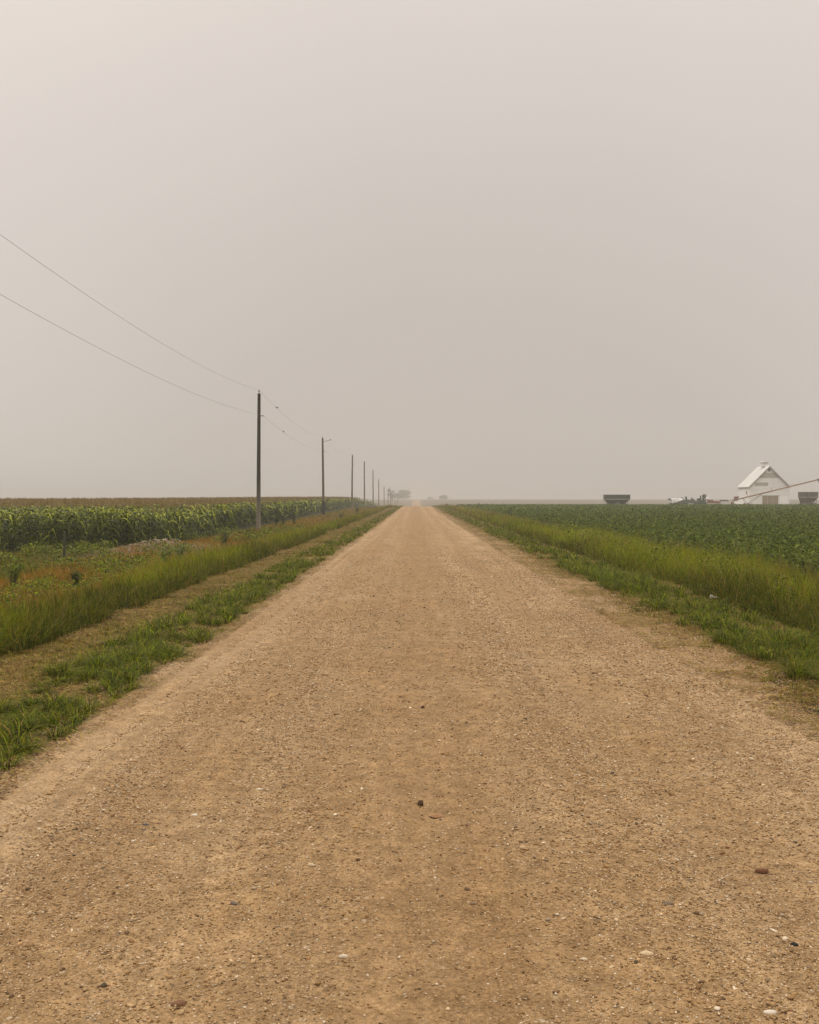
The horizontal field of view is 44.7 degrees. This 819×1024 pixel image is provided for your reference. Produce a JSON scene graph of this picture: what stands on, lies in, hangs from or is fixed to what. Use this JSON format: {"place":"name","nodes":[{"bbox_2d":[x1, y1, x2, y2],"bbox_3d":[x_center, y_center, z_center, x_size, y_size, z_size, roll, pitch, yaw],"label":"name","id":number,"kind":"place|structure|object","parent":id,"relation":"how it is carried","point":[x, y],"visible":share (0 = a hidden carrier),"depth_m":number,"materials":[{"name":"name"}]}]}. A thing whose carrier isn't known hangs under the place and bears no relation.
{"place":"outdoors","nodes":[
{"label":"outdoors","id":0,"kind":"place"},
{"bbox_2d":[0,500,818,1023],"bbox_3d":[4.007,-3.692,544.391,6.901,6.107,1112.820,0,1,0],"label":"gravel road","id":1,"kind":"structure","parent":0,"point":[416,530],"depth_m":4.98,"materials":[{"name":"brown gravel"}]},
{"bbox_2d":[25,942,34,947],"bbox_3d":[-1.408,1.606,3.690,0.035,0.017,0.025,0,1,19],"label":"stone","id":2,"kind":"object","parent":1,"relation":"on","point":[27,945],"visible":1,"depth_m":3.68,"materials":[{"name":"brown stone"}]},
{"bbox_2d":[171,999,186,1006],"bbox_3d":[-0.757,1.613,3.266,0.055,0.022,0.044,0,1,-1],"label":"stone","id":3,"kind":"object","parent":1,"relation":"on","point":[180,1002],"visible":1,"depth_m":3.25,"materials":[{"name":"brown stone"}]},
{"bbox_2d":[230,900,238,904],"bbox_3d":[-0.715,1.600,4.073,0.044,0.021,0.022,0,1,21],"label":"stone","id":4,"kind":"object","parent":1,"relation":"on","point":[233,902],"visible":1,"depth_m":4.07,"materials":[{"name":"grey stone"}]},
{"bbox_2d":[338,954,348,957],"bbox_3d":[-0.237,1.594,3.573,0.040,0.015,0.027,0,1,-3],"label":"stone","id":5,"kind":"object","parent":1,"relation":"on","point":[343,956],"visible":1,"depth_m":3.56,"materials":[{"name":"beige stone"}]},
{"bbox_2d":[417,800,422,805],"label":"stone","id":6,"kind":"object","parent":1,"relation":"on","point":[420,803],"visible":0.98,"depth_m":5.32,"materials":[{"name":"brown stone"}]},
{"bbox_2d":[430,814,441,817],"bbox_3d":[0.134,1.564,5.117,0.069,0.011,0.052,0,1,0],"label":"dead leaf","id":7,"kind":"object","parent":1,"relation":"on","point":[436,816],"visible":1,"depth_m":5.11,"materials":[{"name":"brown plant"}]},
{"bbox_2d":[639,950,653,955],"bbox_3d":[0.855,1.594,3.596,0.060,0.019,0.033,0,1,0],"label":"stone","id":8,"kind":"object","parent":1,"relation":"on","point":[645,952],"visible":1,"depth_m":3.59,"materials":[{"name":"beige stone"}]},
{"bbox_2d":[663,901,673,904],"bbox_3d":[1.055,1.599,4.064,0.049,0.015,0.028,1,1,45],"label":"stone","id":9,"kind":"object","parent":1,"relation":"on","point":[668,902],"visible":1,"depth_m":4.06,"materials":[{"name":"brown stone"}]},
{"bbox_2d":[755,868,768,873],"bbox_3d":[1.565,1.598,4.420,0.060,0.031,0.034,0,1,16],"label":"stone","id":10,"kind":"object","parent":1,"relation":"on","point":[761,870],"visible":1,"depth_m":4.41,"materials":[{"name":"brown stone"}]},
{"bbox_2d":[763,1009,776,1014],"bbox_3d":[1.156,1.607,3.195,0.047,0.016,0.031,0,1,3],"label":"stone","id":11,"kind":"object","parent":1,"relation":"on","point":[769,1012],"visible":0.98,"depth_m":3.19,"materials":[{"name":"beige stone"}]},
{"bbox_2d":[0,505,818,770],"bbox_3d":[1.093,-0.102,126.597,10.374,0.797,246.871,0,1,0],"label":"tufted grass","id":12,"kind":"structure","parent":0,"point":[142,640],"depth_m":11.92,"materials":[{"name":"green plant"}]},
{"bbox_2d":[0,499,818,800],"bbox_3d":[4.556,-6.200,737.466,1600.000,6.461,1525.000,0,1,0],"label":"ground","id":13,"kind":"structure","parent":0,"point":[433,502],"depth_m":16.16,"materials":[{"name":"beige plant"}]},
{"bbox_2d":[1,557,23,590],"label":"weed plant","id":14,"kind":"object","parent":13,"relation":"on","point":[14,572],"visible":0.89,"depth_m":22.56,"materials":[{"name":"green plant"}]},
{"bbox_2d":[63,531,65,557],"bbox_3d":[-12.684,1.336,36.597,0.106,1.281,0.102,0,1,-22],"label":"fence post","id":15,"kind":"object","parent":13,"relation":"on","point":[64,543],"visible":0.83,"depth_m":36.56,"materials":[{"name":"grey wood"}]},
{"bbox_2d":[69,568,82,585],"bbox_3d":[-7.884,1.654,23.548,0.414,0.632,0.526,0,1,0],"label":"weed plant","id":16,"kind":"object","parent":13,"relation":"on","point":[74,575],"visible":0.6,"depth_m":23.47,"materials":[{"name":"green plant"}]},
{"bbox_2d":[90,541,207,556],"bbox_3d":[-10.103,1.511,40.085,6.400,0.695,5.200,0,1,0],"label":"earth mound","id":17,"kind":"object","parent":13,"relation":"on","point":[152,546],"visible":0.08,"depth_m":39.50,"materials":[{"name":"soil"}]},
{"bbox_2d":[159,543,176,562],"bbox_3d":[-6.429,1.245,26.543,0.507,0.887,0.561,0,1,0],"label":"weed plant","id":18,"kind":"object","parent":13,"relation":"on","point":[164,554],"visible":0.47,"depth_m":26.53,"materials":[{"name":"green plant"}]},
{"bbox_2d":[171,544,186,559],"bbox_3d":[-6.469,1.282,28.059,0.410,0.763,0.428,0,1,27],"label":"weed plant","id":19,"kind":"object","parent":13,"relation":"on","point":[180,552],"visible":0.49,"depth_m":28.00,"materials":[{"name":"green plant"}]},
{"bbox_2d":[0,496,381,551],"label":"corn crop","id":20,"kind":"object","parent":13,"relation":"on","point":[119,521],"visible":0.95,"depth_m":50.33,"materials":[{"name":"green plant"}]},
{"bbox_2d":[214,528,229,545],"bbox_3d":[-8.253,1.181,44.155,0.653,1.038,0.616,-1,1,-38],"label":"weed plant","id":21,"kind":"object","parent":13,"relation":"on","point":[224,538],"visible":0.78,"depth_m":44.15,"materials":[{"name":"green plant"}]},
{"bbox_2d":[256,390,263,529],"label":"utility pole","id":22,"kind":"object","parent":13,"relation":"on","point":[258,510],"visible":0.92,"depth_m":67.93,"materials":[{"name":"brown wood"}]},
{"bbox_2d":[0,294,390,496],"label":"power line","id":23,"kind":"object","parent":22,"relation":"attached to","point":[137,367],"visible":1,"depth_m":33.67,"materials":[{"name":"grey metal"}]},
{"bbox_2d":[1,235,393,498],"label":"power line","id":24,"kind":"object","parent":22,"relation":"attached to","point":[128,322],"visible":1,"depth_m":34.90,"materials":[{"name":"grey metal"}]},
{"bbox_2d":[291,512,296,523],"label":"weed plant","id":25,"kind":"object","parent":13,"relation":"on","point":[294,515],"visible":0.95,"depth_m":77.98,"materials":[{"name":"green plant"}]},
{"bbox_2d":[322,436,330,515],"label":"utility pole","id":26,"kind":"object","parent":13,"relation":"on","point":[323,500],"visible":0.94,"depth_m":115.91,"materials":[{"name":"brown wood"}]},
{"bbox_2d":[351,454,352,508],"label":"utility pole","id":27,"kind":"object","parent":13,"relation":"on","point":[352,485],"visible":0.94,"depth_m":167.93,"materials":[{"name":"brown wood"}]},
{"bbox_2d":[364,462,364,506],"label":"utility pole","id":28,"kind":"object","parent":13,"relation":"on","point":[364,484],"visible":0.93,"depth_m":208.88,"materials":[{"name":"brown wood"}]},
{"bbox_2d":[387,488,395,501],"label":"roadside tree","id":29,"kind":"object","parent":13,"relation":"on","point":[392,494],"visible":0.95,"depth_m":759.18,"materials":[{"name":"green plant"}]},
{"bbox_2d":[394,493,404,500],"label":"roadside tree","id":30,"kind":"object","parent":13,"relation":"on","point":[399,496],"visible":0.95,"depth_m":978.74,"materials":[{"name":"green plant"}]},
{"bbox_2d":[0,507,807,613],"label":"rank grass","id":31,"kind":"structure","parent":13,"relation":"on","point":[38,578],"depth_m":31.99,"materials":[{"name":"green plant"}]},
{"bbox_2d":[397,490,410,498],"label":"roadside tree","id":32,"kind":"object","parent":13,"relation":"on","point":[406,493],"visible":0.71,"depth_m":1077.92,"materials":[{"name":"green plant"}]},
{"bbox_2d":[0,503,818,659],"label":"verge grass","id":33,"kind":"structure","parent":13,"relation":"on","point":[20,626],"depth_m":19.12,"materials":[{"name":"green plant"}]},
{"bbox_2d":[438,495,447,499],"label":"roadside tree","id":34,"kind":"object","parent":13,"relation":"on","point":[443,497],"visible":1,"depth_m":1058.44,"materials":[{"name":"green plant"}]},
{"bbox_2d":[603,495,629,504],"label":"grain wagon","id":35,"kind":"object","parent":13,"relation":"on","point":[616,499],"visible":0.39,"depth_m":214.47,"materials":[{"name":"grey paint"}]},
{"bbox_2d":[458,503,818,571],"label":"soybean crop","id":36,"kind":"object","parent":13,"relation":"on","point":[790,523],"visible":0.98,"depth_m":59.76,"materials":[{"name":"green plant"}]},
{"bbox_2d":[668,498,687,503],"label":"harvest header","id":37,"kind":"object","parent":13,"relation":"on","point":[677,501],"visible":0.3,"depth_m":220.81,"materials":[{"name":"white metal"}]},
{"bbox_2d":[681,496,696,503],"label":"field cultivator","id":38,"kind":"object","parent":13,"relation":"on","point":[691,501],"visible":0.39,"depth_m":222.20,"materials":[{"name":"grey metal"}]},
{"bbox_2d":[694,495,706,503],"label":"row planter","id":39,"kind":"object","parent":13,"relation":"on","point":[700,501],"visible":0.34,"depth_m":221.10,"materials":[{"name":"grey metal"}]},
{"bbox_2d":[707,500,720,504],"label":"hay trailer","id":40,"kind":"object","parent":13,"relation":"on","point":[710,501],"visible":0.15,"depth_m":220.68,"materials":[{"name":"red paint"}]},
{"bbox_2d":[717,500,730,503],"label":"flat wagon","id":41,"kind":"object","parent":13,"relation":"on","point":[724,502],"visible":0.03,"depth_m":220.72,"materials":[{"name":"white metal"}]},
{"bbox_2d":[731,479,818,503],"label":"grain auger","id":42,"kind":"object","parent":13,"relation":"on","point":[736,497],"visible":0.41,"depth_m":228.31,"materials":[{"name":"orange paint"}]},
{"bbox_2d":[790,543,818,578],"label":"weed plant","id":43,"kind":"object","parent":13,"relation":"on","point":[804,561],"visible":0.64,"depth_m":20.97,"materials":[{"name":"green plant"}]},
{"bbox_2d":[798,492,817,503],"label":"grain wagon","id":44,"kind":"object","parent":13,"relation":"on","point":[807,497],"visible":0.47,"depth_m":230.47,"materials":[{"name":"grey paint"}]},
{"bbox_2d":[0,0,818,499],"label":"sky","id":45,"kind":"structure","parent":0,"point":[469,249],"materials":[{"name":"grey"}]},
{"bbox_2d":[737,461,790,503],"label":"barn","id":46,"kind":"structure","parent":0,"point":[763,476],"depth_m":239.42,"materials":[{"name":"white"}]},
{"bbox_2d":[762,496,767,503],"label":"barn door","id":47,"kind":"structure","parent":46,"relation":"in","point":[764,498],"depth_m":239.42,"materials":[{"name":"brown wood"}]},
{"bbox_2d":[768,496,772,503],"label":"barn door","id":48,"kind":"structure","parent":46,"relation":"in","point":[770,498],"depth_m":239.36,"materials":[{"name":"brown wood"}]},
{"bbox_2d":[773,496,777,503],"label":"barn door","id":49,"kind":"structure","parent":46,"relation":"in","point":[775,498],"depth_m":239.36,"materials":[{"name":"brown wood"}]},
{"bbox_2d":[779,496,787,503],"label":"white door","id":50,"kind":"structure","parent":46,"relation":"in","point":[783,499],"depth_m":239.36,"materials":[{"name":"paint"}]}
]}

